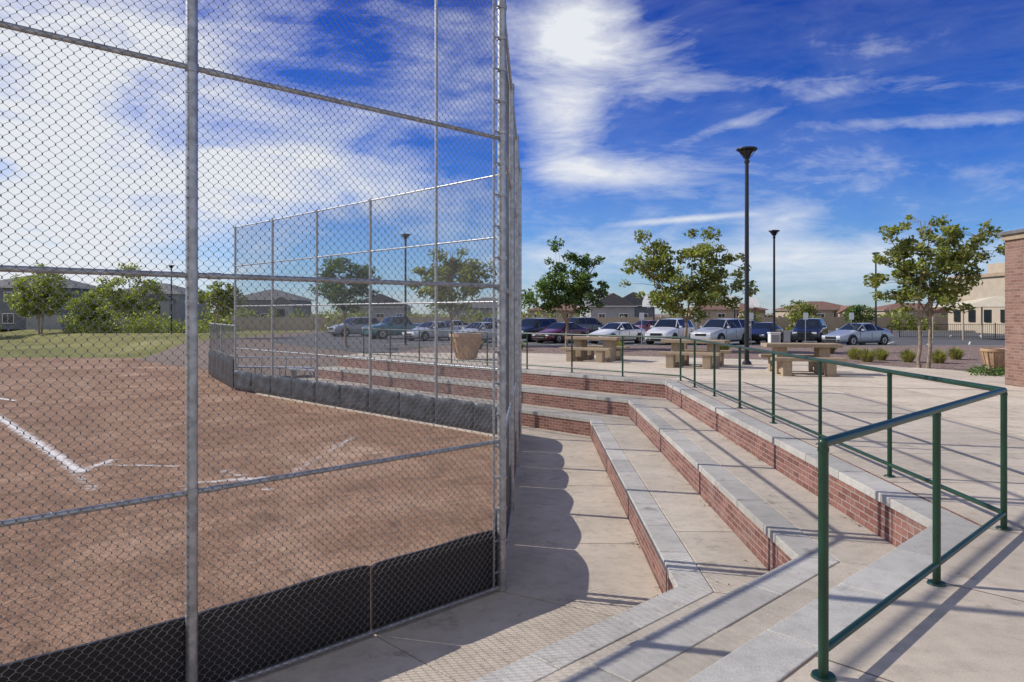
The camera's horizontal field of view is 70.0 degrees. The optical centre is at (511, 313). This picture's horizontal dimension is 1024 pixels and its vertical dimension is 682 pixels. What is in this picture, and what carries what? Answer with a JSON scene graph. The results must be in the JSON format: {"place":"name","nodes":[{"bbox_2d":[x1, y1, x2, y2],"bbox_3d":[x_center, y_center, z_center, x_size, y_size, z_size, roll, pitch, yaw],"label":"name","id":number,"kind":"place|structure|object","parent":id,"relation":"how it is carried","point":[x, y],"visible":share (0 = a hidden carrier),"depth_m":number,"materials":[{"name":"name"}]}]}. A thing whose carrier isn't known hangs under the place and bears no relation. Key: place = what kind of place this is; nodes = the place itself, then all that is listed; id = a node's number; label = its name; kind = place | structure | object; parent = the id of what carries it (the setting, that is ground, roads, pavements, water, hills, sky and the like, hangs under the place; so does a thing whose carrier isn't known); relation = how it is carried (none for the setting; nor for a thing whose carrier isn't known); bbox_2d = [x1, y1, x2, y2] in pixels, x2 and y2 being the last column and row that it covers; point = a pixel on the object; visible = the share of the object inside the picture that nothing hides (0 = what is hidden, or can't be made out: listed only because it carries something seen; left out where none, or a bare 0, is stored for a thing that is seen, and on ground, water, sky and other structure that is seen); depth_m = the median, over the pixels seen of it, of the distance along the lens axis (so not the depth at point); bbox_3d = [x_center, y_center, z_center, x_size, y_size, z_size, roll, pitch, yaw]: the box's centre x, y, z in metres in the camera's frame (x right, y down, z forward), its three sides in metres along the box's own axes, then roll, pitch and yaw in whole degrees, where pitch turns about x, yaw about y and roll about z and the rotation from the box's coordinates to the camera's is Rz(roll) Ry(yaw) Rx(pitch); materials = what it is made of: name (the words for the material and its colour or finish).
{"place":"outdoors","nodes":[
{"label":"outdoors","id":0,"kind":"place"},
{"bbox_2d":[0,314,860,664],"bbox_3d":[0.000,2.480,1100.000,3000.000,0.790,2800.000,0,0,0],"label":"ground","id":1,"kind":"structure","parent":0,"point":[300,426],"depth_m":12.23,"materials":[{"name":"brown soil"}]},
{"bbox_2d":[3,262,72,334],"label":"palo verde tree","id":2,"kind":"object","parent":1,"relation":"on","point":[29,295],"visible":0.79,"depth_m":81.35,"materials":[{"name":"green plant"}]},
{"bbox_2d":[25,288,66,329],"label":"front wing","id":3,"kind":"structure","parent":1,"relation":"on","point":[49,323],"depth_m":97.95,"materials":[{"name":"paint"}]},
{"bbox_2d":[0,288,99,328],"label":"walls","id":4,"kind":"structure","parent":1,"relation":"on","point":[21,323],"depth_m":98.97,"materials":[{"name":"grey paint"}]},
{"bbox_2d":[2,292,13,323],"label":"windows","id":5,"kind":"structure","parent":4,"relation":"attached to","point":[5,318],"depth_m":98.77,"materials":[{"name":"white paint"}]},
{"bbox_2d":[0,275,95,288],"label":"roof","id":6,"kind":"structure","parent":4,"relation":"on","point":[3,283],"depth_m":101.37,"materials":[{"name":"tile"}]},
{"bbox_2d":[57,289,114,329],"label":"palo verde tree","id":7,"kind":"object","parent":1,"relation":"on","point":[85,312],"visible":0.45,"depth_m":91.28,"materials":[{"name":"green plant"}]},
{"bbox_2d":[81,262,165,330],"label":"palo verde tree","id":8,"kind":"object","parent":1,"relation":"on","point":[123,301],"visible":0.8,"depth_m":85.80,"materials":[{"name":"green plant"}]},
{"bbox_2d":[62,312,213,332],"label":"hedge shrubs","id":9,"kind":"object","parent":1,"relation":"on","point":[94,328],"visible":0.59,"depth_m":79.72,"materials":[{"name":"green plant"}]},
{"bbox_2d":[107,294,209,326],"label":"walls","id":10,"kind":"structure","parent":1,"relation":"on","point":[181,307],"depth_m":117.40,"materials":[{"name":"grey paint"}]},
{"bbox_2d":[113,283,200,294],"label":"roof","id":11,"kind":"structure","parent":10,"relation":"on","point":[175,291],"depth_m":118.83,"materials":[{"name":"tile"}]},
{"bbox_2d":[143,292,174,325],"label":"front wing","id":12,"kind":"structure","parent":1,"relation":"on","point":[166,302],"depth_m":115.10,"materials":[{"name":"paint"}]},
{"bbox_2d":[0,398,341,489],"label":"chalk line","id":13,"kind":"object","parent":1,"relation":"on","point":[60,457],"visible":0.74,"depth_m":14.83,"materials":[{"name":"white"}]},
{"bbox_2d":[168,265,174,333],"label":"street lamp","id":14,"kind":"object","parent":1,"relation":"on","point":[171,266],"visible":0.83,"depth_m":74.94,"materials":[{"name":"metal"}]},
{"bbox_2d":[208,323,233,387],"bbox_3d":[-12.245,1.619,30.709,0.154,2.423,7.249,0,0,-29],"label":"dugout fence","id":15,"kind":"object","parent":1,"relation":"on","point":[223,365],"visible":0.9,"depth_m":30.24,"materials":[{"name":"metal"}]},
{"bbox_2d":[198,280,246,337],"bbox_3d":[-25.021,-0.331,62.069,5.320,5.121,3.828,0,0,0],"label":"oak tree","id":16,"kind":"object","parent":1,"relation":"on","point":[223,298],"visible":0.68,"depth_m":61.63,"materials":[{"name":"green plant"}]},
{"bbox_2d":[232,300,310,316],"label":"walls","id":17,"kind":"structure","parent":1,"relation":"on","point":[268,307],"depth_m":123.01,"materials":[{"name":"grey paint"}]},
{"bbox_2d":[229,289,312,300],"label":"roof","id":18,"kind":"structure","parent":17,"relation":"on","point":[282,294],"depth_m":124.57,"materials":[{"name":"tile"}]},
{"bbox_2d":[231,357,318,377],"bbox_3d":[-10.976,2.441,33.338,4.200,0.877,0.880,0,0,10],"label":"team bench","id":19,"kind":"object","parent":1,"relation":"on","point":[254,367],"visible":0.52,"depth_m":33.26,"materials":[{"name":"metal"}]},
{"bbox_2d":[270,297,294,315],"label":"front wing","id":20,"kind":"structure","parent":1,"relation":"on","point":[282,312],"depth_m":121.61,"materials":[{"name":"paint"}]},
{"bbox_2d":[285,368,314,378],"bbox_3d":[-8.400,2.641,31.200,3.600,0.478,0.300,0,0,35],"label":"team bench","id":21,"kind":"object","parent":1,"relation":"on","point":[313,373],"visible":0.25,"depth_m":31.89,"materials":[{"name":"metal"}]},
{"bbox_2d":[308,256,381,347],"bbox_3d":[-9.786,-0.676,42.982,4.336,5.612,3.560,0,0,0],"label":"oak tree","id":22,"kind":"object","parent":1,"relation":"on","point":[358,274],"visible":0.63,"depth_m":42.61,"materials":[{"name":"green plant"}]},
{"bbox_2d":[352,306,410,316],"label":"walls","id":23,"kind":"structure","parent":1,"relation":"on","point":[386,313],"depth_m":129.12,"materials":[{"name":"grey paint"}]},
{"bbox_2d":[361,313,401,316],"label":"windows","id":24,"kind":"structure","parent":23,"relation":"attached to","point":[381,314],"depth_m":128.97,"materials":[{"name":"white paint"}]},
{"bbox_2d":[359,294,412,307],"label":"roof","id":25,"kind":"structure","parent":23,"relation":"on","point":[391,300],"depth_m":128.62,"materials":[{"name":"tile"}]},
{"bbox_2d":[406,247,496,344],"bbox_3d":[-3.304,-0.744,39.062,4.231,5.748,3.694,0,0,36],"label":"oak tree","id":26,"kind":"object","parent":1,"relation":"on","point":[466,272],"visible":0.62,"depth_m":38.89,"materials":[{"name":"green plant"}]},
{"bbox_2d":[244,393,661,681],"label":"walkway","id":27,"kind":"structure","parent":1,"relation":"on","point":[576,562],"depth_m":7.47,"materials":[{"name":"concrete"}]},
{"bbox_2d":[0,0,506,681],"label":"chain link backstop fence","id":28,"kind":"object","parent":27,"relation":"on","point":[258,634],"visible":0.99,"depth_m":5.62,"materials":[{"name":"metal"}]},
{"bbox_2d":[234,0,507,433],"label":"chain link backstop fence","id":29,"kind":"object","parent":27,"relation":"on","point":[290,384],"visible":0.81,"depth_m":20.97,"materials":[{"name":"metal"}]},
{"bbox_2d":[495,0,521,591],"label":"chain link backstop fence","id":30,"kind":"object","parent":27,"relation":"on","point":[510,341],"visible":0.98,"depth_m":9.77,"materials":[{"name":"metal"}]},
{"bbox_2d":[454,308,492,316],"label":"walls","id":31,"kind":"structure","parent":1,"relation":"on","point":[482,309],"depth_m":133.00,"materials":[{"name":"grey paint"}]},
{"bbox_2d":[464,297,522,307],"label":"roof","id":32,"kind":"structure","parent":31,"relation":"on","point":[480,305],"depth_m":133.76,"materials":[{"name":"tile"}]},
{"bbox_2d":[0,302,947,331],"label":"distant trees","id":33,"kind":"object","parent":1,"relation":"on","point":[901,314],"visible":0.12,"depth_m":94.16,"materials":[{"name":"green plant"}]},
{"bbox_2d":[527,311,569,316],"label":"walls","id":34,"kind":"structure","parent":1,"relation":"on","point":[544,313],"depth_m":155.50,"materials":[{"name":"beige paint"}]},
{"bbox_2d":[525,304,576,310],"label":"roof","id":35,"kind":"structure","parent":34,"relation":"on","point":[556,308],"depth_m":155.43,"materials":[{"name":"brown tile"}]},
{"bbox_2d":[522,236,609,346],"bbox_3d":[2.525,-0.823,35.447,4.556,5.906,2.816,0,0,0],"label":"oak tree","id":36,"kind":"object","parent":1,"relation":"on","point":[576,290],"visible":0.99,"depth_m":35.33,"materials":[{"name":"green plant"}]},
{"bbox_2d":[231,316,947,329],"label":"boundary wall","id":37,"kind":"structure","parent":1,"relation":"on","point":[833,323],"depth_m":91.88,"materials":[{"name":"beige paint"}]},
{"bbox_2d":[580,307,633,316],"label":"walls","id":38,"kind":"structure","parent":1,"relation":"on","point":[611,311],"depth_m":115.53,"materials":[{"name":"grey paint"}]},
{"bbox_2d":[577,293,637,306],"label":"roof","id":39,"kind":"structure","parent":38,"relation":"on","point":[612,300],"depth_m":115.07,"materials":[{"name":"tile"}]},
{"bbox_2d":[598,313,627,316],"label":"windows","id":40,"kind":"structure","parent":38,"relation":"attached to","point":[620,314],"depth_m":115.56,"materials":[{"name":"glass"}]},
{"bbox_2d":[268,333,1004,352],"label":"parking lot","id":41,"kind":"structure","parent":1,"relation":"on","point":[974,338],"depth_m":53.38,"materials":[{"name":"asphalt"}]},
{"bbox_2d":[327,317,379,335],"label":"parked suv","id":42,"kind":"object","parent":41,"relation":"on","point":[351,324],"visible":0.42,"depth_m":65.06,"materials":[{"name":"paint"}]},
{"bbox_2d":[362,316,420,338],"bbox_3d":[-9.416,1.122,59.997,5.650,1.871,2.260,0,0,-35],"label":"parked pickup truck","id":43,"kind":"object","parent":41,"relation":"on","point":[394,320],"visible":0.32,"depth_m":58.86,"materials":[{"name":"paint"}]},
{"bbox_2d":[400,234,409,344],"bbox_3d":[-6.846,-1.535,47.000,0.660,7.230,0.655,0,0,0],"label":"street lamp","id":44,"kind":"object","parent":41,"relation":"on","point":[405,294],"visible":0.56,"depth_m":46.96,"materials":[{"name":"metal"}]},
{"bbox_2d":[402,321,459,340],"bbox_3d":[-6.173,1.320,55.996,2.140,1.451,4.750,0,0,42],"label":"parked car","id":45,"kind":"object","parent":41,"relation":"on","point":[426,333],"visible":0.52,"depth_m":55.21,"materials":[{"name":"paint"}]},
{"bbox_2d":[444,320,467,328],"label":"parked car","id":46,"kind":"object","parent":41,"relation":"on","point":[459,324],"visible":0.16,"depth_m":67.70,"materials":[{"name":"paint"}]},
{"bbox_2d":[449,322,496,340],"bbox_3d":[-2.334,1.320,51.996,2.140,1.451,4.750,0,0,42],"label":"parked car","id":47,"kind":"object","parent":41,"relation":"on","point":[479,327],"visible":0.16,"depth_m":51.44,"materials":[{"name":"paint"}]},
{"bbox_2d":[482,317,496,324],"bbox_3d":[-0.612,1.184,66.003,4.800,1.734,2.200,0,0,-40],"label":"parked suv","id":48,"kind":"object","parent":41,"relation":"on","point":[489,320],"visible":0.04,"depth_m":64.43,"materials":[{"name":"paint"}]},
{"bbox_2d":[522,318,556,341],"bbox_3d":[1.610,1.184,53.996,2.200,1.734,4.800,0,0,38],"label":"parked suv","id":49,"kind":"object","parent":41,"relation":"on","point":[532,325],"visible":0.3,"depth_m":53.13,"materials":[{"name":"paint"}]},
{"bbox_2d":[532,322,589,343],"bbox_3d":[3.459,1.320,51.496,2.140,1.451,4.750,0,0,42],"label":"parked car","id":50,"kind":"object","parent":41,"relation":"on","point":[560,327],"visible":0.74,"depth_m":50.65,"materials":[{"name":"paint"}]},
{"bbox_2d":[568,317,604,332],"bbox_3d":[6.783,1.184,66.003,4.800,1.734,2.200,0,0,-40],"label":"parked suv","id":51,"kind":"object","parent":41,"relation":"on","point":[592,324],"visible":0.28,"depth_m":64.93,"materials":[{"name":"paint"}]},
{"bbox_2d":[589,322,646,343],"bbox_3d":[7.139,1.320,49.997,4.750,1.451,2.140,0,0,-42],"label":"parked car","id":52,"kind":"object","parent":41,"relation":"on","point":[621,328],"visible":0.57,"depth_m":49.50,"materials":[{"name":"paint"}]},
{"bbox_2d":[639,313,643,344],"bbox_3d":[8.338,0.980,46.992,0.300,2.100,0.075,0,0,0],"label":"parking sign","id":53,"kind":"object","parent":41,"relation":"on","point":[641,316],"visible":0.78,"depth_m":46.95,"materials":[{"name":"metal"}]},
{"bbox_2d":[633,320,656,330],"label":"parked car","id":54,"kind":"object","parent":41,"relation":"on","point":[646,324],"visible":0.16,"depth_m":66.34,"materials":[{"name":"paint"}]},
{"bbox_2d":[642,295,656,319],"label":"basketball hoop","id":55,"kind":"object","parent":41,"relation":"on","point":[645,301],"visible":0.63,"depth_m":75.44,"materials":[{"name":"black paint"}]},
{"bbox_2d":[645,318,694,344],"bbox_3d":[10.611,1.184,48.996,2.200,1.734,4.800,0,0,35],"label":"parked suv","id":56,"kind":"object","parent":41,"relation":"on","point":[675,327],"visible":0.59,"depth_m":48.02,"materials":[{"name":"paint"}]},
{"bbox_2d":[361,335,980,344],"bbox_3d":[32.975,2.026,58.500,94.034,0.001,21.054,0,0,0],"label":"parking stripe","id":57,"kind":"object","parent":41,"relation":"on","point":[734,342],"visible":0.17,"depth_m":49.70,"materials":[{"name":"white paint"}]},
{"bbox_2d":[690,318,749,344],"bbox_3d":[13.711,1.184,47.997,4.800,1.734,2.200,0,0,-42],"label":"parked suv","id":58,"kind":"object","parent":41,"relation":"on","point":[731,330],"visible":0.7,"depth_m":47.15,"materials":[{"name":"paint"}]},
{"bbox_2d":[723,295,739,318],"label":"basketball hoop","id":59,"kind":"object","parent":41,"relation":"on","point":[731,296],"visible":0.22,"depth_m":75.21,"materials":[{"name":"black paint"}]},
{"bbox_2d":[749,313,752,344],"bbox_3d":[15.686,0.980,47.992,0.300,2.100,0.075,0,0,0],"label":"parking sign","id":60,"kind":"object","parent":41,"relation":"on","point":[750,316],"visible":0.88,"depth_m":48.00,"materials":[{"name":"metal"}]},
{"bbox_2d":[749,322,783,342],"bbox_3d":[17.521,1.320,50.996,2.140,1.451,4.750,0,0,35],"label":"parked car","id":61,"kind":"object","parent":41,"relation":"on","point":[759,331],"visible":0.66,"depth_m":50.09,"materials":[{"name":"paint"}]},
{"bbox_2d":[769,230,779,331],"bbox_3d":[15.776,-1.485,44.000,0.660,7.130,0.655,0,0,0],"label":"street lamp","id":62,"kind":"object","parent":41,"relation":"on","point":[773,233],"visible":0.87,"depth_m":43.94,"materials":[{"name":"metal"}]},
{"bbox_2d":[803,313,807,342],"bbox_3d":[19.071,0.980,47.492,0.300,2.100,0.075,0,0,0],"label":"parking sign","id":63,"kind":"object","parent":41,"relation":"on","point":[805,316],"visible":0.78,"depth_m":47.46,"materials":[{"name":"metal"}]},
{"bbox_2d":[790,318,827,342],"bbox_3d":[20.352,1.184,49.996,2.200,1.734,4.800,0,0,30],"label":"parked suv","id":64,"kind":"object","parent":41,"relation":"on","point":[816,329],"visible":0.81,"depth_m":48.60,"materials":[{"name":"paint"}]},
{"bbox_2d":[849,313,853,324],"bbox_3d":[21.811,0.980,46.992,0.300,2.100,0.075,0,0,0],"label":"parking sign","id":65,"kind":"object","parent":41,"relation":"on","point":[851,316],"visible":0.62,"depth_m":46.95,"materials":[{"name":"metal"}]},
{"bbox_2d":[822,323,891,344],"bbox_3d":[22.157,1.320,46.998,4.750,1.451,2.140,0,0,-25],"label":"parked car","id":66,"kind":"object","parent":41,"relation":"on","point":[856,333],"visible":1,"depth_m":46.28,"materials":[{"name":"paint"}]},
{"bbox_2d":[872,252,879,325],"bbox_3d":[29.860,-1.485,60.000,0.660,7.130,0.655,0,0,0],"label":"street lamp","id":67,"kind":"object","parent":41,"relation":"on","point":[875,290],"visible":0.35,"depth_m":59.94,"materials":[{"name":"metal"}]},
{"bbox_2d":[899,323,1004,337],"bbox_3d":[41.651,1.410,60.911,17.770,1.300,0.069,0,0,7],"label":"iron fence","id":68,"kind":"object","parent":41,"relation":"on","point":[909,336],"visible":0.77,"depth_m":61.45,"materials":[{"name":"metal"}]},
{"bbox_2d":[932,296,1004,339],"bbox_3d":[38.558,0.330,58.000,9.000,3.500,5.000,0,0,0],"label":"shade canopy","id":69,"kind":"object","parent":41,"relation":"on","point":[996,301],"visible":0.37,"depth_m":56.91,"materials":[{"name":"beige paint"}]},
{"bbox_2d":[305,355,980,681],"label":"brick bleachers","id":70,"kind":"object","parent":1,"relation":"on","point":[695,621],"visible":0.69,"depth_m":7.15,"materials":[{"name":"concrete"}]},
{"bbox_2d":[415,373,860,596],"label":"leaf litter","id":71,"kind":"object","parent":70,"relation":"on","point":[681,485],"visible":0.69,"depth_m":9.80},
{"bbox_2d":[363,328,1011,681],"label":"green pipe railing","id":72,"kind":"object","parent":70,"relation":"on","point":[826,646],"visible":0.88,"depth_m":4.47,"materials":[{"name":"metal"}]},
{"bbox_2d":[325,330,1004,351],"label":"kerb","id":73,"kind":"structure","parent":1,"relation":"on","point":[830,331],"depth_m":38.58,"materials":[{"name":"concrete"}]},
{"bbox_2d":[619,226,759,348],"bbox_3d":[7.945,-0.983,32.875,6.031,6.126,3.643,0,0,20],"label":"ash tree","id":74,"kind":"object","parent":1,"relation":"on","point":[692,291],"visible":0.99,"depth_m":32.67,"materials":[{"name":"green plant"}]},
{"bbox_2d":[397,346,1004,370],"bbox_3d":[27.400,2.110,22.250,65.200,0.840,32.500,0,0,0],"label":"gravel bed","id":75,"kind":"object","parent":1,"relation":"on","point":[969,360],"visible":0.05,"depth_m":31.84,"materials":[{"name":"gravel"}]},
{"bbox_2d":[863,213,1004,368],"bbox_3d":[12.980,-0.653,22.637,3.925,4.867,2.674,0,0,-13],"label":"ash tree","id":76,"kind":"object","parent":75,"relation":"on","point":[945,259],"visible":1,"depth_m":22.36,"materials":[{"name":"green plant"}]},
{"bbox_2d":[965,364,1004,375],"bbox_3d":[12.979,1.607,19.664,1.389,0.545,1.741,0,0,23],"label":"green shrub","id":77,"kind":"object","parent":75,"relation":"on","point":[997,371],"visible":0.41,"depth_m":19.37,"materials":[{"name":"green plant"}]},
{"bbox_2d":[980,348,1004,370],"bbox_3d":[13.731,1.320,20.800,0.714,0.660,0.714,0,0,0],"label":"ribbed planter pot","id":78,"kind":"object","parent":75,"relation":"on","point":[994,357],"visible":0.66,"depth_m":20.59,"materials":[{"name":"beige ceramic"}]},
{"bbox_2d":[1005,238,1023,386],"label":"brick shaft","id":79,"kind":"object","parent":75,"relation":"on","point":[1014,312],"visible":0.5,"depth_m":16.48,"materials":[{"name":"brick"}]},
{"bbox_2d":[997,228,1023,240],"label":"cap","id":80,"kind":"object","parent":79,"relation":"on","point":[1012,235],"visible":1,"depth_m":16.46,"materials":[{"name":"concrete"}]},
{"bbox_2d":[685,310,764,316],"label":"walls","id":81,"kind":"structure","parent":1,"relation":"on","point":[714,313],"depth_m":145.50,"materials":[{"name":"beige paint"}]},
{"bbox_2d":[702,313,737,316],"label":"windows","id":82,"kind":"structure","parent":81,"relation":"attached to","point":[721,314],"depth_m":145.41,"materials":[{"name":"glass"}]},
{"bbox_2d":[686,302,767,309],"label":"roof","id":83,"kind":"structure","parent":81,"relation":"on","point":[720,307],"depth_m":146.15,"materials":[{"name":"brown tile"}]},
{"bbox_2d":[738,307,764,316],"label":"front wing","id":84,"kind":"structure","parent":1,"relation":"on","point":[761,312],"depth_m":144.00,"materials":[{"name":"paint"}]},
{"bbox_2d":[749,297,759,320],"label":"basketball hoop","id":85,"kind":"object","parent":1,"relation":"on","point":[754,302],"visible":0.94,"depth_m":83.15,"materials":[{"name":"black paint"}]},
{"bbox_2d":[781,299,820,324],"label":"mesquite tree","id":86,"kind":"object","parent":1,"relation":"on","point":[804,307],"visible":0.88,"depth_m":84.31,"materials":[{"name":"green plant"}]},
{"bbox_2d":[775,310,836,316],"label":"walls","id":87,"kind":"structure","parent":1,"relation":"on","point":[828,313],"depth_m":135.60,"materials":[{"name":"beige paint"}]},
{"bbox_2d":[772,301,842,310],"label":"roof","id":88,"kind":"structure","parent":87,"relation":"on","point":[822,305],"depth_m":137.82,"materials":[{"name":"brown tile"}]},
{"bbox_2d":[834,306,860,316],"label":"front wing","id":89,"kind":"structure","parent":1,"relation":"on","point":[838,313],"depth_m":134.47,"materials":[{"name":"paint"}]},
{"bbox_2d":[844,304,877,323],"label":"mesquite tree","id":90,"kind":"object","parent":1,"relation":"on","point":[856,309],"visible":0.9,"depth_m":87.53,"materials":[{"name":"green plant"}]},
{"bbox_2d":[863,311,927,316],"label":"walls","id":91,"kind":"structure","parent":1,"relation":"on","point":[887,312],"depth_m":145.50,"materials":[{"name":"beige paint"}]},
{"bbox_2d":[867,303,933,310],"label":"roof","id":92,"kind":"structure","parent":91,"relation":"on","point":[888,307],"depth_m":147.43,"materials":[{"name":"brown tile"}]},
{"bbox_2d":[927,307,947,316],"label":"front wing","id":93,"kind":"structure","parent":1,"relation":"on","point":[942,312],"depth_m":143.93,"materials":[{"name":"paint"}]},
{"bbox_2d":[945,262,1004,333],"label":"school building","id":94,"kind":"structure","parent":1,"relation":"on","point":[993,281],"depth_m":76.76,"materials":[{"name":"beige paint"}]},
{"bbox_2d":[0,0,1023,313],"label":"sky","id":95,"kind":"structure","parent":0,"point":[861,117],"materials":[{"name":"blue"}]},
{"bbox_2d":[634,306,652,316],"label":"walls","id":96,"kind":"structure","parent":0,"point":[641,309],"depth_m":123.35,"materials":[{"name":"grey paint"}]},
{"bbox_2d":[622,292,643,305],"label":"roof","id":97,"kind":"structure","parent":96,"relation":"on","point":[632,298],"depth_m":123.01,"materials":[{"name":"tile"}]},
{"bbox_2d":[346,353,1023,681],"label":"plaza pavement","id":98,"kind":"structure","parent":0,"point":[966,624],"depth_m":7.65,"materials":[{"name":"beige concrete"}]},
{"bbox_2d":[450,333,482,359],"bbox_3d":[-1.639,1.170,26.200,1.176,0.920,1.176,0,0,0],"label":"ribbed planter pot","id":99,"kind":"object","parent":98,"relation":"on","point":[472,344],"visible":0.69,"depth_m":25.82,"materials":[{"name":"beige ceramic"}]},
{"bbox_2d":[559,336,629,362],"bbox_3d":[2.894,1.218,25.500,1.950,0.825,1.920,0,0,30],"label":"concrete picnic table","id":100,"kind":"object","parent":98,"relation":"on","point":[609,350],"visible":0.94,"depth_m":25.10,"materials":[{"name":"concrete"}]},
{"bbox_2d":[657,339,731,368],"bbox_3d":[5.669,1.218,22.600,1.950,0.825,1.920,0,0,28],"label":"concrete picnic table","id":101,"kind":"object","parent":98,"relation":"on","point":[673,358],"visible":0.89,"depth_m":22.18,"materials":[{"name":"concrete"}]},
{"bbox_2d":[736,146,757,364],"bbox_3d":[7.516,-1.840,23.400,0.660,6.980,0.655,0,0,0],"label":"street lamp","id":102,"kind":"object","parent":98,"relation":"on","point":[745,152],"visible":0.99,"depth_m":23.34,"materials":[{"name":"metal"}]},
{"bbox_2d":[759,343,846,376],"bbox_3d":[7.857,1.218,19.900,1.950,0.825,1.920,0,0,8],"label":"concrete picnic table","id":103,"kind":"object","parent":98,"relation":"on","point":[783,365],"visible":0.81,"depth_m":19.53,"materials":[{"name":"concrete"}]},
{"bbox_2d":[480,340,968,362],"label":"ornamental grass","id":104,"kind":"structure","parent":0,"point":[908,355],"depth_m":26.31,"materials":[{"name":"plant"}]},
{"bbox_2d":[767,332,780,342],"bbox_3d":[13.266,1.315,37.000,0.560,0.750,0.460,0,0,0],"label":"utility box","id":105,"kind":"object","parent":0,"point":[773,337],"visible":0.78,"depth_m":36.78,"materials":[{"name":"white paint"}]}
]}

